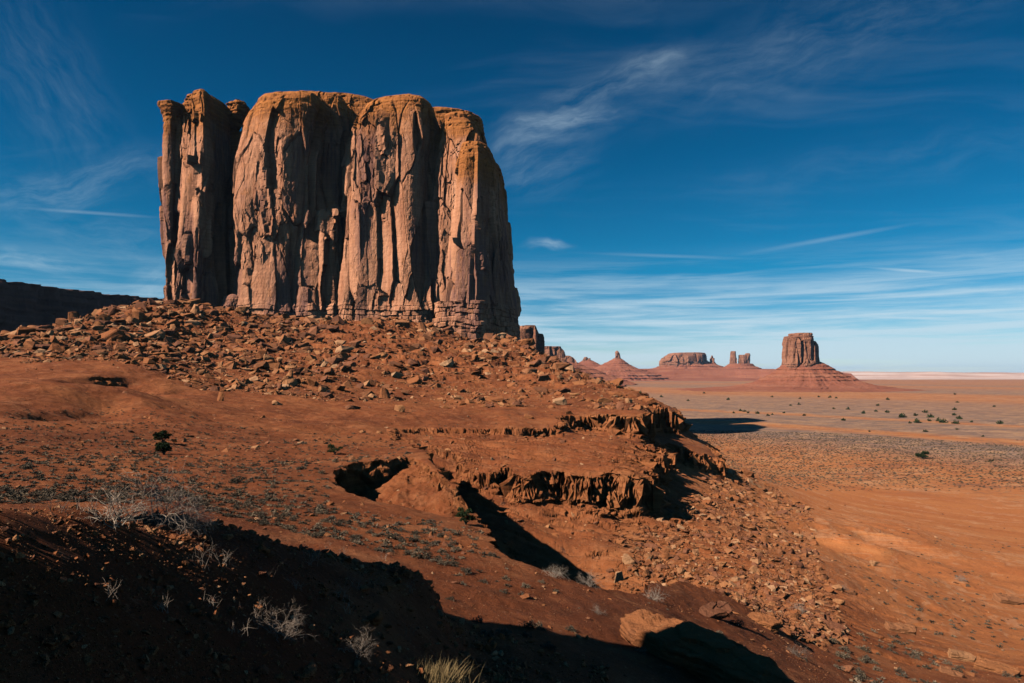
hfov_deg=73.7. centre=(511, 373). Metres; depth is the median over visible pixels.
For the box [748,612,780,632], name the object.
boulder
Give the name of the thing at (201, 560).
dry tuft
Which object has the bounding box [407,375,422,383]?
boulder
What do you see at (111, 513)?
dead bush
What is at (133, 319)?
boulder
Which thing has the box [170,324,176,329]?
boulder
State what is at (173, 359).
boulder
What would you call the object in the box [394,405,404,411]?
boulder
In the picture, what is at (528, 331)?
sandstone butte
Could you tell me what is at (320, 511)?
desert shrub
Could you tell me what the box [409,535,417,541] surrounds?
desert shrub
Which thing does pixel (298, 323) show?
boulder
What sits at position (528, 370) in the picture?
boulder
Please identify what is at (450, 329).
boulder
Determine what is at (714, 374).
mesa
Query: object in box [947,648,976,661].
boulder
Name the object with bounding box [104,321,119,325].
boulder
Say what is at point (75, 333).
boulder
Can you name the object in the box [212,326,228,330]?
boulder
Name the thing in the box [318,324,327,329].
boulder
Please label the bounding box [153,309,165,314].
boulder
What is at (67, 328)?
boulder
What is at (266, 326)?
boulder
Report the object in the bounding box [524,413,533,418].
boulder
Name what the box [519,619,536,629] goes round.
desert shrub
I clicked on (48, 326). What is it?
boulder
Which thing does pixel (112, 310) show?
boulder
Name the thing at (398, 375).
boulder
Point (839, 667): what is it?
desert shrub
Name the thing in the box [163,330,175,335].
boulder
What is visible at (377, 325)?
boulder
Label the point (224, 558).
dry tuft
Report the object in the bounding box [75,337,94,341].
boulder
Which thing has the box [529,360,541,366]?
boulder
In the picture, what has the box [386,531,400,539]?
desert shrub
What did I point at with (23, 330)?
boulder
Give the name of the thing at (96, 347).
boulder
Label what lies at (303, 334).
boulder
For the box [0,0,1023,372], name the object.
sky
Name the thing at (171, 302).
boulder
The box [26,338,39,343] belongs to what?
boulder
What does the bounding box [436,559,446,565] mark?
desert shrub
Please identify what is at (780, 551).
boulder
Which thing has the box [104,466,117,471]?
desert shrub
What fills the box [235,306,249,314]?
boulder
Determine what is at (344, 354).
boulder
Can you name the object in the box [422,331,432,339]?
boulder
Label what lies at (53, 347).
boulder
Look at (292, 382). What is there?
boulder
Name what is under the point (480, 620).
desert shrub
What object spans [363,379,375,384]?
boulder
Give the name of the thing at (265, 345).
boulder
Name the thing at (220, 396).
boulder
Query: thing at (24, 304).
sandstone mesa
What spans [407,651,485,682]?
grass tuft
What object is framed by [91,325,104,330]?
boulder
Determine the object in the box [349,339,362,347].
boulder
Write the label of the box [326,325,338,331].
boulder
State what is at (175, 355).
boulder
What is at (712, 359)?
rock spire
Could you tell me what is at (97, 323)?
boulder
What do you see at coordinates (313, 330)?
boulder
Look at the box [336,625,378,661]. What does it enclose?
dead bush
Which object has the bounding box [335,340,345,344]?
boulder
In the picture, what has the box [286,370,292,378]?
boulder
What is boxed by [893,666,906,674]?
desert shrub
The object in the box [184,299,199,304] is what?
boulder
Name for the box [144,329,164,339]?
boulder
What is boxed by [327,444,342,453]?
juniper
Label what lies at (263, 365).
boulder
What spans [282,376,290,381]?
boulder
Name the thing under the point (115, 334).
boulder
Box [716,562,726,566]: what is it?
boulder
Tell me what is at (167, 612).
dry tuft
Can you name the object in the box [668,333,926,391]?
sandstone butte
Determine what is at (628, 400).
boulder
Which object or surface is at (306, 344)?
boulder
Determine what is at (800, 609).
dead bush
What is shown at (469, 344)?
boulder
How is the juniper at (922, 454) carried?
on the desert ground
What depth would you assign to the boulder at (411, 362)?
299.81 m
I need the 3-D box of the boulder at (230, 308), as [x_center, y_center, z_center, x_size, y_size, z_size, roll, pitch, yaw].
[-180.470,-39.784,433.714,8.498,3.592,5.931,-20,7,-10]
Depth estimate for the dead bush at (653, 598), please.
28.13 m
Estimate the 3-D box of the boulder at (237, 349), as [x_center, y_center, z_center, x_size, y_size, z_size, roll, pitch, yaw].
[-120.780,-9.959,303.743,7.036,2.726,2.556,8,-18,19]
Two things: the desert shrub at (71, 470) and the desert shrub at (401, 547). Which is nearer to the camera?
the desert shrub at (401, 547)
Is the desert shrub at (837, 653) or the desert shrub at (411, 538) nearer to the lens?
the desert shrub at (411, 538)
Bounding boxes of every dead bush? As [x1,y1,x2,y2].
[44,481,172,530]
[97,463,221,537]
[248,596,315,643]
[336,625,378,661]
[540,565,570,579]
[576,569,605,589]
[592,604,605,613]
[643,583,666,601]
[785,641,808,658]
[792,601,807,612]
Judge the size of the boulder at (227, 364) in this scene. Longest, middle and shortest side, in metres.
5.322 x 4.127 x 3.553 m
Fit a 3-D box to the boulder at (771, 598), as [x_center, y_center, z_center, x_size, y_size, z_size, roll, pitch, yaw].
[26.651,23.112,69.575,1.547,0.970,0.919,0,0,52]
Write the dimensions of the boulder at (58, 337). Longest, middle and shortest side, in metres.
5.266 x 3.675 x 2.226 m
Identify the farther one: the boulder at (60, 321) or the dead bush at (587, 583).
the boulder at (60, 321)
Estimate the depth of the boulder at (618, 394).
235.96 m
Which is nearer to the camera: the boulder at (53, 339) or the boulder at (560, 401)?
the boulder at (560, 401)
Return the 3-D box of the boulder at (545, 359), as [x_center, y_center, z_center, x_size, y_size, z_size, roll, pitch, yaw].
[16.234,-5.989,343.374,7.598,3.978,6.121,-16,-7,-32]
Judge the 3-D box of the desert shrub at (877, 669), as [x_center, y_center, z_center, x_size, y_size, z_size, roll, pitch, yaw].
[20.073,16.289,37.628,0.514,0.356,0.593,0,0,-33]
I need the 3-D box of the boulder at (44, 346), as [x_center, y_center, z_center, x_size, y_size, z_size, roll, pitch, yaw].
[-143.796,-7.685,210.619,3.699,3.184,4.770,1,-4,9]
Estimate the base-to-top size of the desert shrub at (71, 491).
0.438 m
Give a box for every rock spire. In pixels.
[594,351,670,380]
[710,356,717,364]
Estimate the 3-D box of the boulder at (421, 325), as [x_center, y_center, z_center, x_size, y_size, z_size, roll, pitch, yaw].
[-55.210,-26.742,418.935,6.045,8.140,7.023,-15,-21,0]
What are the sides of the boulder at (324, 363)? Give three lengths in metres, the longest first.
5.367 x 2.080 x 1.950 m
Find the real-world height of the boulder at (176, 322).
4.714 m
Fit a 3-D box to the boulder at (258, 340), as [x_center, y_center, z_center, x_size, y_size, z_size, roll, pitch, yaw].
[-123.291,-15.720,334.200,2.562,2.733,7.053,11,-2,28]
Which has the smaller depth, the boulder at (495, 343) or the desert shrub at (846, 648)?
the desert shrub at (846, 648)
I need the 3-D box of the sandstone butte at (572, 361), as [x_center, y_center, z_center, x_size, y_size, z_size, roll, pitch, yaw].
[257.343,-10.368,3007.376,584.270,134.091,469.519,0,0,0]
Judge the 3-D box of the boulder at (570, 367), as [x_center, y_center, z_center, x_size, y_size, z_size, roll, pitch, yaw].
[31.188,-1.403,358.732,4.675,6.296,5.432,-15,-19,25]
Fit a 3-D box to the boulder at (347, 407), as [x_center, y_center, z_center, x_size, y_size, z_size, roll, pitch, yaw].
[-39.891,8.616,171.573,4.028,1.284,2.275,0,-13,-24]
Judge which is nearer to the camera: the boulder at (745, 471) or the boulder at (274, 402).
the boulder at (274, 402)
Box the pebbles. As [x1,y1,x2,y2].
[0,504,610,682]
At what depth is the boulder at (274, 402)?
168.22 m
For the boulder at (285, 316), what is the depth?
417.81 m
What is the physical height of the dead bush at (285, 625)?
0.622 m
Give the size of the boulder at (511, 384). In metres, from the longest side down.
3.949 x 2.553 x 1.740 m
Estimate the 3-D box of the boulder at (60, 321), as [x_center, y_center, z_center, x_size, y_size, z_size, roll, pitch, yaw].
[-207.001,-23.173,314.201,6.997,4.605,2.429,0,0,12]
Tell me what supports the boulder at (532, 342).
on the desert ground
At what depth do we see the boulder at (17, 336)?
234.18 m
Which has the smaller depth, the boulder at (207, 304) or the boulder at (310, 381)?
the boulder at (310, 381)
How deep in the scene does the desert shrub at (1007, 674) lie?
44.49 m
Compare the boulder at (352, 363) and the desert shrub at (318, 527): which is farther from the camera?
the boulder at (352, 363)
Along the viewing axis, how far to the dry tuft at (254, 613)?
6.37 m
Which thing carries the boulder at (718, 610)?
on the desert ground
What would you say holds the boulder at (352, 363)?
on the desert ground
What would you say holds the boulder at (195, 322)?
on the desert ground
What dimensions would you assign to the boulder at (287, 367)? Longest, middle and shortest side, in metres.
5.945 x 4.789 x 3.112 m
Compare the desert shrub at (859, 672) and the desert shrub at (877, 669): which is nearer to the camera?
the desert shrub at (859, 672)
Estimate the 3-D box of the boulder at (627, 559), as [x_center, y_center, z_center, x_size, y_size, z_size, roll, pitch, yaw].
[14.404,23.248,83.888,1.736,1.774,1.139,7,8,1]
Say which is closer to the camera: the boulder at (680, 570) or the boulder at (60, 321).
the boulder at (680, 570)
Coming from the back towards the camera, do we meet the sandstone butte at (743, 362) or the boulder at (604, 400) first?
the sandstone butte at (743, 362)
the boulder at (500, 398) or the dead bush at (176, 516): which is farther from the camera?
the boulder at (500, 398)
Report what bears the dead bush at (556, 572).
on the desert ground
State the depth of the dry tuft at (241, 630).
5.71 m
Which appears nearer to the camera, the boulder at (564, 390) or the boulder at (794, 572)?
the boulder at (794, 572)
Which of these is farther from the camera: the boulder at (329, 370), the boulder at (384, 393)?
the boulder at (329, 370)
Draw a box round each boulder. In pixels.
[4,330,16,334]
[11,335,26,338]
[13,339,20,344]
[14,352,29,355]
[17,326,35,334]
[23,341,37,349]
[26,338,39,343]
[35,344,50,349]
[36,325,54,328]
[36,328,47,332]
[40,331,47,336]
[48,343,65,351]
[50,335,60,345]
[50,336,69,339]
[54,326,71,330]
[55,318,68,324]
[68,312,79,320]
[69,341,82,345]
[70,331,82,335]
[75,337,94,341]
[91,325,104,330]
[91,345,106,350]
[93,321,105,327]
[95,313,112,320]
[99,329,125,341]
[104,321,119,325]
[108,306,120,314]
[110,319,125,322]
[116,346,126,351]
[126,317,140,322]
[132,310,143,320]
[134,345,146,350]
[135,301,146,309]
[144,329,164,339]
[147,298,159,305]
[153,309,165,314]
[153,352,167,356]
[161,342,172,346]
[162,345,168,352]
[162,357,180,361]
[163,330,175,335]
[164,300,178,304]
[164,319,179,327]
[164,336,172,342]
[167,309,177,316]
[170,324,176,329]
[170,353,181,358]
[183,313,194,317]
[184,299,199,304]
[184,347,195,352]
[185,320,200,325]
[188,343,203,349]
[190,304,199,313]
[193,356,201,362]
[197,303,211,305]
[200,350,213,356]
[208,309,218,315]
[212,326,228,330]
[217,391,223,400]
[218,322,229,327]
[222,361,237,367]
[225,306,234,311]
[227,334,242,340]
[233,347,245,350]
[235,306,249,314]
[249,375,257,382]
[252,380,267,386]
[253,338,265,342]
[253,361,269,368]
[256,350,266,358]
[257,342,269,347]
[259,324,271,328]
[263,354,274,359]
[265,331,278,336]
[266,347,277,352]
[269,363,280,368]
[270,318,282,323]
[270,343,277,347]
[272,400,282,404]
[275,336,290,341]
[279,335,288,344]
[281,314,290,318]
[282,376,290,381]
[282,378,297,385]
[285,365,295,369]
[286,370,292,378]
[291,368,303,374]
[295,320,304,325]
[298,342,308,347]
[299,332,314,337]
[300,369,312,374]
[303,316,317,324]
[307,376,319,385]
[308,326,318,333]
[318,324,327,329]
[318,387,327,391]
[320,361,327,366]
[320,392,333,397]
[324,367,334,374]
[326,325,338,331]
[326,357,342,364]
[332,315,344,324]
[333,354,343,361]
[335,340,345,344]
[335,345,353,352]
[335,386,344,390]
[339,352,348,357]
[340,365,351,371]
[343,361,355,366]
[345,405,360,409]
[347,355,357,359]
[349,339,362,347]
[359,391,374,395]
[361,317,373,323]
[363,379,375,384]
[369,355,380,358]
[374,322,382,327]
[378,352,387,357]
[379,388,389,397]
[388,361,402,365]
[391,372,404,378]
[394,319,409,327]
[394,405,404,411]
[401,389,408,394]
[407,358,417,365]
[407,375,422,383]
[418,322,426,330]
[420,368,429,373]
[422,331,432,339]
[434,339,444,343]
[439,359,453,366]
[441,326,453,333]
[464,342,472,347]
[472,353,478,361]
[476,397,485,400]
[483,333,493,340]
[486,341,497,346]
[486,354,499,360]
[490,395,503,401]
[507,382,517,386]
[512,400,521,405]
[518,338,535,345]
[520,340,530,344]
[522,368,537,373]
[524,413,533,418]
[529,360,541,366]
[533,387,547,394]
[537,374,550,380]
[538,355,550,363]
[552,362,569,368]
[552,397,566,404]
[559,387,570,392]
[566,365,575,372]
[571,373,581,378]
[597,397,612,402]
[608,391,621,396]
[610,378,622,385]
[614,571,623,582]
[616,401,623,409]
[619,609,794,682]
[622,553,634,564]
[625,398,632,402]
[642,398,656,403]
[661,547,669,558]
[677,567,685,573]
[699,601,732,619]
[704,533,713,537]
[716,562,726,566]
[741,468,754,477]
[745,583,754,590]
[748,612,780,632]
[761,535,767,542]
[766,594,781,601]
[777,549,785,554]
[791,569,798,576]
[820,618,846,633]
[831,584,843,590]
[833,599,844,604]
[841,665,854,672]
[869,560,879,565]
[884,621,916,634]
[938,665,964,677]
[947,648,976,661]
[973,655,1020,676]
[992,593,1023,604]
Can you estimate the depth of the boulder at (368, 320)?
408.37 m
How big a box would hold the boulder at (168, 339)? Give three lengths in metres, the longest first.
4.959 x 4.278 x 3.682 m
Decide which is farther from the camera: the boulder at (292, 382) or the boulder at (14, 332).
the boulder at (14, 332)
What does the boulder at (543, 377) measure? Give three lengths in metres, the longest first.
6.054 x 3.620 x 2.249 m
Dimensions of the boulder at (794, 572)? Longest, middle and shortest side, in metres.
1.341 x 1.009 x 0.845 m
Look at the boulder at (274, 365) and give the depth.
255.90 m
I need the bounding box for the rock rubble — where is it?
[0,300,1022,682]
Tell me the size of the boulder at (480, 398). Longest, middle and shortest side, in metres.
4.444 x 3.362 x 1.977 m
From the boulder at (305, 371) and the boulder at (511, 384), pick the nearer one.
the boulder at (305, 371)
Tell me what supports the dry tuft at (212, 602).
on the desert ground
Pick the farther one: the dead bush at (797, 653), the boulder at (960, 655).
the boulder at (960, 655)
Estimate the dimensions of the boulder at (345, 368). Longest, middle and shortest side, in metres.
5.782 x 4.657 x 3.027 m
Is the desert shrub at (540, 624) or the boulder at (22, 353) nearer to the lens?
the desert shrub at (540, 624)
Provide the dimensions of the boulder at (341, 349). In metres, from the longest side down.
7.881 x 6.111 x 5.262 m
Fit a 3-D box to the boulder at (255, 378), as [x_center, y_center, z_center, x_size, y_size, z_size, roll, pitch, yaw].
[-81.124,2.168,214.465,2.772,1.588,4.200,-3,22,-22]
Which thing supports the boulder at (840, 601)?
on the desert ground
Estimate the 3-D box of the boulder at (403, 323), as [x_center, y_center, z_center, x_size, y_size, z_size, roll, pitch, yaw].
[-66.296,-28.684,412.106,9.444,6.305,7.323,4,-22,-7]
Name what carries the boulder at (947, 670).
on the desert ground
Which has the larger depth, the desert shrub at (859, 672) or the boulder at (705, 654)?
the desert shrub at (859, 672)
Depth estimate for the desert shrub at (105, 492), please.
31.30 m
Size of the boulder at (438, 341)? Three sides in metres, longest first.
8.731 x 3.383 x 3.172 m
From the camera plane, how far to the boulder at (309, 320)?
403.96 m
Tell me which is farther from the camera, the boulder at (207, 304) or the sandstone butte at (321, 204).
the sandstone butte at (321, 204)
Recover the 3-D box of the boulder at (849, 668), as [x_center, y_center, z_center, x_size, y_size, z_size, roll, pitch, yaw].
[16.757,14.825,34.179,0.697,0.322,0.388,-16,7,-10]
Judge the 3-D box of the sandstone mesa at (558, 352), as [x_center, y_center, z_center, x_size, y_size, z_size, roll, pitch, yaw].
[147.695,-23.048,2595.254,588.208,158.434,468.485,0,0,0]
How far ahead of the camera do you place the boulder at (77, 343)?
224.74 m
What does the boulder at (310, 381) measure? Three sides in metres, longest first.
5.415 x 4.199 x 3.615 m
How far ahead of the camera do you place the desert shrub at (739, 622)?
30.26 m
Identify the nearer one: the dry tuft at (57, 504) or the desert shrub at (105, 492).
the dry tuft at (57, 504)
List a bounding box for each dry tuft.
[46,492,70,510]
[101,577,120,600]
[153,592,169,613]
[188,541,214,571]
[204,590,220,608]
[209,547,238,567]
[228,620,256,636]
[239,600,264,622]
[303,545,323,565]
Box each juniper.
[153,430,172,441]
[154,440,171,454]
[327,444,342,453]
[455,507,476,524]
[915,451,928,458]
[939,418,948,422]
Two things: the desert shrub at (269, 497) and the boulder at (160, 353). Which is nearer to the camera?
the desert shrub at (269, 497)
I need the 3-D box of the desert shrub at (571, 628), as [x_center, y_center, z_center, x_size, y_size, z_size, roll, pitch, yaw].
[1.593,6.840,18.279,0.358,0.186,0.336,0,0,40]
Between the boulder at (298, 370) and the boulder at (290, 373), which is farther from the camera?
the boulder at (298, 370)
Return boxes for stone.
[302,662,316,678]
[366,610,382,626]
[520,593,529,598]
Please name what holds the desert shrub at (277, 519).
on the desert ground
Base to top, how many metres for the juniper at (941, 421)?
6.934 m
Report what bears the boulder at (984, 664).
on the desert ground
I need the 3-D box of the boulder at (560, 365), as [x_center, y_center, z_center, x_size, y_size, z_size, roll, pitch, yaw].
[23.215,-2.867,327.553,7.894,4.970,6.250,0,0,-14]
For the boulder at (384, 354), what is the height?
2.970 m
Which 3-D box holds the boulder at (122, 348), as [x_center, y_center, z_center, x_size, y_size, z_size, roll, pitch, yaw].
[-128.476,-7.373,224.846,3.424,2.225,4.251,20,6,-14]
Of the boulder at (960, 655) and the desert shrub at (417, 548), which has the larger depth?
the boulder at (960, 655)
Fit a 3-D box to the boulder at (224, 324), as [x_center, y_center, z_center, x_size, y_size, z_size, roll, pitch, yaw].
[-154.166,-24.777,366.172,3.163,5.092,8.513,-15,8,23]
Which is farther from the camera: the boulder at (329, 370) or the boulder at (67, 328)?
the boulder at (67, 328)
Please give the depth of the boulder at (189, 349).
251.56 m
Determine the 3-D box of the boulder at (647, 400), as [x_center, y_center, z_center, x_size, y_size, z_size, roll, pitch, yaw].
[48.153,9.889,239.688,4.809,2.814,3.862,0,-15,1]
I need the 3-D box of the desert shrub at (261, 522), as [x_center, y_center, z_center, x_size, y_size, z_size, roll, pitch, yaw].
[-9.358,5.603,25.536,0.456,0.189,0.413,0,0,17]
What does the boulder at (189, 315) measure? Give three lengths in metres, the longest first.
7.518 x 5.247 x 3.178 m
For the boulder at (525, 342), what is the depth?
411.23 m
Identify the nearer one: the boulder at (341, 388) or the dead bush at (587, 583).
the dead bush at (587, 583)
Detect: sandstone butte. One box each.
[157,89,521,340]
[520,325,544,352]
[566,356,636,384]
[579,357,599,368]
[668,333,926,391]
[720,351,760,368]
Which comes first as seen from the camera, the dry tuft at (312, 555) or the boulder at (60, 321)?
the dry tuft at (312, 555)
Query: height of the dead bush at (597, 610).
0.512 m
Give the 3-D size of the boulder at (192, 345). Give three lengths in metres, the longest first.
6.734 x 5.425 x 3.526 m
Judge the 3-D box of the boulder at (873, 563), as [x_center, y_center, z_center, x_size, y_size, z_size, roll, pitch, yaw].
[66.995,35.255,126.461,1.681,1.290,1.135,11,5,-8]
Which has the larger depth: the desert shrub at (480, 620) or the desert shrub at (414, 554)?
the desert shrub at (414, 554)
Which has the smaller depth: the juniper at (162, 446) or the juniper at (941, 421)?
the juniper at (162, 446)
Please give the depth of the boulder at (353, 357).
291.31 m
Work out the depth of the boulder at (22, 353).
198.42 m
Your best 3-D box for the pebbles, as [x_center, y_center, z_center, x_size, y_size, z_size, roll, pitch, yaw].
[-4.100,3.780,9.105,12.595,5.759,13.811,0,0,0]
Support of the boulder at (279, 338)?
on the desert ground
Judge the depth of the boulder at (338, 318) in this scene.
407.83 m
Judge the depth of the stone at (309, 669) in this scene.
6.15 m
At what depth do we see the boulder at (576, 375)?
298.44 m
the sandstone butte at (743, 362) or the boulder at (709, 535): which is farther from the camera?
the sandstone butte at (743, 362)
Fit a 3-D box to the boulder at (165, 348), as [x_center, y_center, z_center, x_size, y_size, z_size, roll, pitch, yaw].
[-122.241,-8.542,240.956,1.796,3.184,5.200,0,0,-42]
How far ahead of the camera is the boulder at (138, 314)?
329.91 m
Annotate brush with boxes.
[0,407,1023,682]
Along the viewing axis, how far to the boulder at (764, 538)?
108.19 m
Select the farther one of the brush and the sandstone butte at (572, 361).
the sandstone butte at (572, 361)
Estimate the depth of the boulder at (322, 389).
206.46 m
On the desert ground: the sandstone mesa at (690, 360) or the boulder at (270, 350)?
the boulder at (270, 350)
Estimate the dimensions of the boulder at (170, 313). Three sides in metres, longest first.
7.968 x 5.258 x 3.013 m
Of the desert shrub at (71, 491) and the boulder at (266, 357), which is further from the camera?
the boulder at (266, 357)
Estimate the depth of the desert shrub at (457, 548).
25.70 m
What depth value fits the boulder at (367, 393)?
219.94 m
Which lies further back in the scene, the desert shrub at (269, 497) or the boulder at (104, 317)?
the boulder at (104, 317)
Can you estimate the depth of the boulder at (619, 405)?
197.10 m
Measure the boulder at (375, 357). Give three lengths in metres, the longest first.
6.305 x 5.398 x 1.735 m
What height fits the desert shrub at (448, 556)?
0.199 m
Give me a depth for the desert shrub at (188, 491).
33.58 m
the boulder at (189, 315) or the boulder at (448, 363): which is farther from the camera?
the boulder at (189, 315)
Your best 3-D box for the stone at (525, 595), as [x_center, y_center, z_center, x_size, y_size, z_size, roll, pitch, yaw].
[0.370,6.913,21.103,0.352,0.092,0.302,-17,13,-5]
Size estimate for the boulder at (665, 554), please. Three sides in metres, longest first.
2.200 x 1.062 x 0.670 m
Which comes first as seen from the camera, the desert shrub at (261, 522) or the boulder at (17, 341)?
the desert shrub at (261, 522)
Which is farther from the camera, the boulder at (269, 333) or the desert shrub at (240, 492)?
the boulder at (269, 333)
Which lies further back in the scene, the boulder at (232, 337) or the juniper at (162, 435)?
the boulder at (232, 337)
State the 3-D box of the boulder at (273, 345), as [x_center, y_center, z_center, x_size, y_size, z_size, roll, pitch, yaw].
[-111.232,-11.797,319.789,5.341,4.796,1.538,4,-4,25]
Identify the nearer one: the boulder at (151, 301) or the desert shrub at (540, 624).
the desert shrub at (540, 624)
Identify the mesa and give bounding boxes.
[0,279,162,332]
[544,346,625,386]
[643,369,866,380]
[651,352,722,368]
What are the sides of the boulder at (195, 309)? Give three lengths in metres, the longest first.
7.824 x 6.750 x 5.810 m
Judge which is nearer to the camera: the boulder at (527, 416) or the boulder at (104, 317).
the boulder at (527, 416)
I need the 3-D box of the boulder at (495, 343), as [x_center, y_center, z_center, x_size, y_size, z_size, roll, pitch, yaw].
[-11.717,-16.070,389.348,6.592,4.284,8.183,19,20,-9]
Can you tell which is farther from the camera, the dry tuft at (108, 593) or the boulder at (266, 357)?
the boulder at (266, 357)
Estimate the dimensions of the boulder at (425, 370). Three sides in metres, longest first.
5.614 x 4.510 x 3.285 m
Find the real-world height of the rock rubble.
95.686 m
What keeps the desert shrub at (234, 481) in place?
on the desert ground
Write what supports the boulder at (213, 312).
on the desert ground
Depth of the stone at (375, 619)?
9.15 m
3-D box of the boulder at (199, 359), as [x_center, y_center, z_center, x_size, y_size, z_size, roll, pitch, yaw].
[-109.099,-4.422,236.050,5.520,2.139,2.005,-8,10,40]
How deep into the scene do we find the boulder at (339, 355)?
279.60 m
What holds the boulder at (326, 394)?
on the desert ground
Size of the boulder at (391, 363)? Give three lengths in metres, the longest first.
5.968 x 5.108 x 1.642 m
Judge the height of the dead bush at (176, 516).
0.963 m
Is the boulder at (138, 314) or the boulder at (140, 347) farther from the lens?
the boulder at (138, 314)
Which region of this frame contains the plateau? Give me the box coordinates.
[842,371,1023,378]
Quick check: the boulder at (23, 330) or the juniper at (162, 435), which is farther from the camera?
the boulder at (23, 330)
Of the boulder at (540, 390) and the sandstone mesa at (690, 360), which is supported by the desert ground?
the boulder at (540, 390)
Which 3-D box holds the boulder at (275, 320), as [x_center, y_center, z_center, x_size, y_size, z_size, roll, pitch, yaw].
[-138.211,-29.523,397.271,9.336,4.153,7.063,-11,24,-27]
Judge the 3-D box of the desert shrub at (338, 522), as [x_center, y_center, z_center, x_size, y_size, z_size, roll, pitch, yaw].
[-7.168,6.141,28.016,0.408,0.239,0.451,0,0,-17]
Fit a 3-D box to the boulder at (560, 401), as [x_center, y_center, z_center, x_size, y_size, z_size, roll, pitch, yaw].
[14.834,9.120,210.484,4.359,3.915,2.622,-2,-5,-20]
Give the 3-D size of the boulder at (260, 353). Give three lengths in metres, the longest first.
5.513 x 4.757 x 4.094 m
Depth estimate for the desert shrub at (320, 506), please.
32.96 m
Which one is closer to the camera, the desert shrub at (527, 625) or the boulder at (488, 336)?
the desert shrub at (527, 625)
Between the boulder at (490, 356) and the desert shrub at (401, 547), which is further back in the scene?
the boulder at (490, 356)
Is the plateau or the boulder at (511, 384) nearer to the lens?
the boulder at (511, 384)
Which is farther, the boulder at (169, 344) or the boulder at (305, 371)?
the boulder at (169, 344)
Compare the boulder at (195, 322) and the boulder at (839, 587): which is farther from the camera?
the boulder at (195, 322)
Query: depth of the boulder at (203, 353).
268.52 m
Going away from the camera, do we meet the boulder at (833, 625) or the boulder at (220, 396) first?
the boulder at (833, 625)
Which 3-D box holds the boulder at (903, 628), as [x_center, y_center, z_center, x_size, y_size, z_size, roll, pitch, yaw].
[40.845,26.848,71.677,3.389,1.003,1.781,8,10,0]
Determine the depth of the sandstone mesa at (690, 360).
5064.43 m
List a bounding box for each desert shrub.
[5,492,22,497]
[30,473,45,478]
[66,488,82,495]
[67,468,78,471]
[99,489,112,494]
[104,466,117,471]
[178,488,190,494]
[228,478,240,483]
[230,489,243,495]
[259,521,268,525]
[262,494,276,500]
[274,517,284,521]
[312,523,325,529]
[315,504,328,510]
[316,509,328,513]
[332,520,340,525]
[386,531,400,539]
[394,543,405,549]
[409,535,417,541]
[411,549,429,558]
[412,546,421,551]
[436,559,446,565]
[444,554,454,559]
[450,546,461,551]
[460,567,471,572]
[471,615,483,623]
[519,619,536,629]
[534,621,545,628]
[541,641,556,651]
[565,625,575,631]
[730,619,744,627]
[833,664,844,669]
[835,651,846,658]
[838,646,850,653]
[855,669,864,674]
[873,666,882,671]
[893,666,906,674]
[909,654,920,659]
[1002,671,1013,677]
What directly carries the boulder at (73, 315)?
on the desert ground
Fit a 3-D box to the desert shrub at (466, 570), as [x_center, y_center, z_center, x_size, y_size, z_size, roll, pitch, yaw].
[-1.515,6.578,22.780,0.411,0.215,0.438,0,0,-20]
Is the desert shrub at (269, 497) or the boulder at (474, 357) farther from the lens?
the boulder at (474, 357)
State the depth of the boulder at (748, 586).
74.80 m
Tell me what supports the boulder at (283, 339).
on the desert ground
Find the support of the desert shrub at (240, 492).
on the desert ground
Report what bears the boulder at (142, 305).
on the desert ground
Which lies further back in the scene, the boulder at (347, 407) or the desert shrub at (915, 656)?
the boulder at (347, 407)
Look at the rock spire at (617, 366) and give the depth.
4462.24 m
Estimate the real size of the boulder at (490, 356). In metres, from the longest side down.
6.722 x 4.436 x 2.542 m
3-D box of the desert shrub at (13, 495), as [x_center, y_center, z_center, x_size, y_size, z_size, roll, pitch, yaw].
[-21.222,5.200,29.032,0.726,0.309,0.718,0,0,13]
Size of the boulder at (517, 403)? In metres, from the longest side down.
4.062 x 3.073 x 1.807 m
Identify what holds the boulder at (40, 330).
on the desert ground
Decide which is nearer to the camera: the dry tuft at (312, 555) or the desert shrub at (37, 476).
the dry tuft at (312, 555)
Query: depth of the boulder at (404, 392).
226.60 m
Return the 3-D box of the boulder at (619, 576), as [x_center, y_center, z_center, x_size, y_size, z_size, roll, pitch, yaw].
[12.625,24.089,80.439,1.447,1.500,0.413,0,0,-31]
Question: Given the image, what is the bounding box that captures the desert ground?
[0,301,1023,682]
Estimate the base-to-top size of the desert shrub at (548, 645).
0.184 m
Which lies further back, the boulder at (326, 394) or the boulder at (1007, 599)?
the boulder at (326, 394)
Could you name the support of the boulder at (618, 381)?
on the desert ground
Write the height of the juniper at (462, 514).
1.030 m
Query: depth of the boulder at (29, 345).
209.58 m
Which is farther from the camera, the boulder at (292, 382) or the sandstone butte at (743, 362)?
the sandstone butte at (743, 362)
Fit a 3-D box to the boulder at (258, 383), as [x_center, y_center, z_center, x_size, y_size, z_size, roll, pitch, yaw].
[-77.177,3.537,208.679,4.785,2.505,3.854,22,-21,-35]
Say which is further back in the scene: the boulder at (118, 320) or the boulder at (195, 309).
the boulder at (195, 309)
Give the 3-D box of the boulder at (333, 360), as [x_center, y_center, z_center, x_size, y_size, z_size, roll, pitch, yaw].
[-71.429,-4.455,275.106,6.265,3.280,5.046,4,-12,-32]
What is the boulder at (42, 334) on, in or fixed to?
on the desert ground

